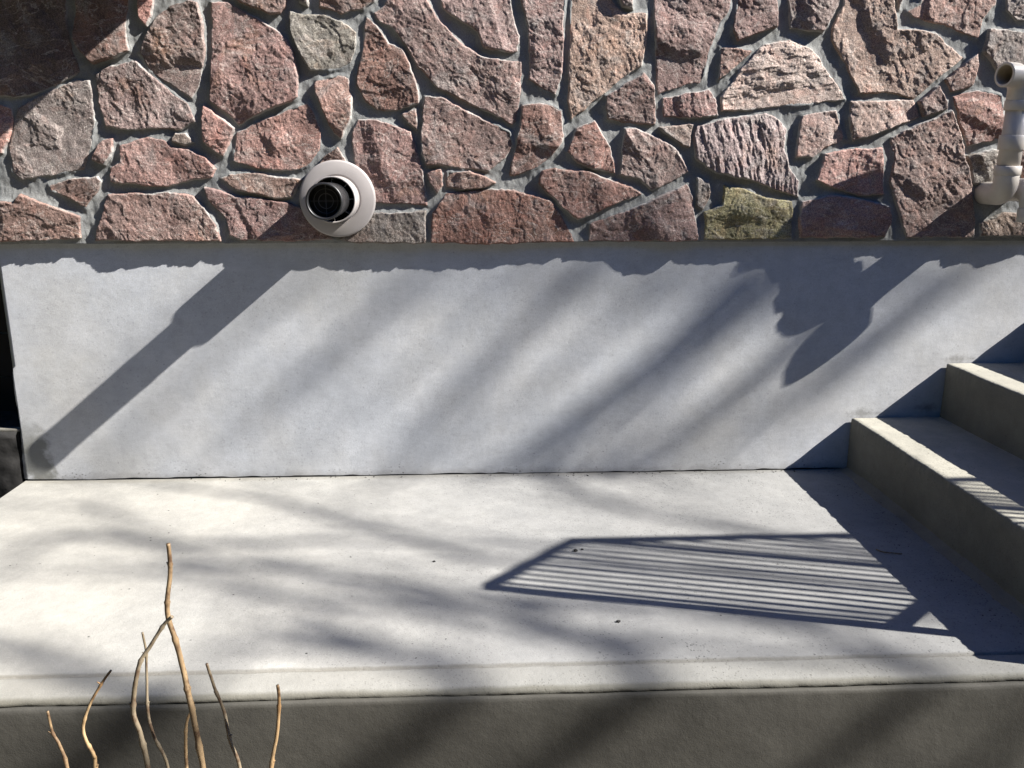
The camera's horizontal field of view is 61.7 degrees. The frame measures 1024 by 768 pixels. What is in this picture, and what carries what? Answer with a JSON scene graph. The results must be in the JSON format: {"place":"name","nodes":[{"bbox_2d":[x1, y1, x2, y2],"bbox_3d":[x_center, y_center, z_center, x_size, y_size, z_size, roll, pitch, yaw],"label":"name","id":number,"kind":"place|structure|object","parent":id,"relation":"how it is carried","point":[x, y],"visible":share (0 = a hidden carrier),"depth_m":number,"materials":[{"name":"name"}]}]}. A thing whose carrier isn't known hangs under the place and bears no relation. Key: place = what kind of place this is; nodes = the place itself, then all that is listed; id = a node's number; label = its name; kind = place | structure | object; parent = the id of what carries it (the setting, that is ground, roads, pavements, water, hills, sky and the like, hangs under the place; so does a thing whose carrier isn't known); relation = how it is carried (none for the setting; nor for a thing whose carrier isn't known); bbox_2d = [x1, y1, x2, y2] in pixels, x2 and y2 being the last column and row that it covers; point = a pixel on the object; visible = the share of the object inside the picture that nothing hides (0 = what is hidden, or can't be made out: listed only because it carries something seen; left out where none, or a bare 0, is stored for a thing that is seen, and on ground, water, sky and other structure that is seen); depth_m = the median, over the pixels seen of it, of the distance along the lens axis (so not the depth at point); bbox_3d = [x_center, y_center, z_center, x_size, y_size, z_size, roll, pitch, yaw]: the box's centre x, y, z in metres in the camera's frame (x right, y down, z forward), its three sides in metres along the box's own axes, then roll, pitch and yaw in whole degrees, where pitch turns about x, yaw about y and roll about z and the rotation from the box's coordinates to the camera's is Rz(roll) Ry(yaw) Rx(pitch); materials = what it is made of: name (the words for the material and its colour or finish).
{"place":"outdoors","nodes":[
{"label":"outdoors","id":0,"kind":"place"},
{"bbox_2d":[0,410,27,497],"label":"stone block","id":1,"kind":"structure","parent":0,"point":[11,471],"depth_m":2.62,"materials":[{"name":"concrete"}]},
{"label":"ground","id":2,"kind":"structure","parent":0,"visible":0},
{"bbox_2d":[0,282,17,410],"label":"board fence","id":3,"kind":"object","parent":2,"relation":"on","point":[7,399],"depth_m":2.81,"materials":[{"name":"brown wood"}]},
{"bbox_2d":[46,543,280,767],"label":"bare shrub","id":4,"kind":"object","parent":2,"relation":"on","point":[191,715],"visible":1,"depth_m":1.33,"materials":[{"name":"brown plant"}]},
{"bbox_2d":[0,467,1023,767],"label":"concrete landing","id":5,"kind":"object","parent":2,"relation":"on","point":[780,619],"visible":0.92,"depth_m":1.79,"materials":[{"name":"grey concrete"}]},
{"bbox_2d":[22,470,1018,679],"bbox_3d":[-0.098,0.415,2.152,2.365,0.004,1.108,-1,14,-2],"label":"grit","id":6,"kind":"object","parent":5,"relation":"on","point":[633,472],"visible":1,"depth_m":2.56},
{"bbox_2d":[876,549,901,553],"bbox_3d":[0.938,0.418,2.136,0.061,0.005,0.014,7,15,25],"label":"dry twig","id":7,"kind":"object","parent":5,"relation":"on","point":[888,552],"visible":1,"depth_m":2.13,"materials":[{"name":"plant"}]},
{"bbox_2d":[838,363,1023,620],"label":"concrete steps","id":8,"kind":"structure","parent":5,"relation":"on","point":[948,484],"depth_m":2.33,"materials":[{"name":"grey concrete"}]},
{"bbox_2d":[0,241,1023,478],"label":"rendered base wall","id":9,"kind":"structure","parent":2,"relation":"on","point":[193,360],"depth_m":2.60,"materials":[{"name":"grey concrete"}]},
{"bbox_2d":[0,0,1023,244],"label":"stone wall","id":10,"kind":"structure","parent":9,"relation":"on","point":[488,122],"depth_m":2.42,"materials":[{"name":"stone"}]},
{"bbox_2d":[299,160,375,236],"bbox_3d":[-0.492,-0.503,2.343,0.215,0.215,0.252,-1,14,-2],"label":"flue terminal","id":11,"kind":"object","parent":10,"relation":"attached to","point":[333,194],"visible":1,"depth_m":2.42,"materials":[{"name":"paint"}]},
{"bbox_2d":[974,62,1023,204],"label":"white vent pipe","id":12,"kind":"object","parent":10,"relation":"attached to","point":[1001,188],"visible":1,"depth_m":2.37,"materials":[{"name":"plastic"}]},
{"bbox_2d":[1009,178,1023,222],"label":"white downturned pipe","id":13,"kind":"object","parent":12,"relation":"attached to","point":[1018,196],"visible":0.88,"depth_m":2.43,"materials":[{"name":"plastic"}]}
]}

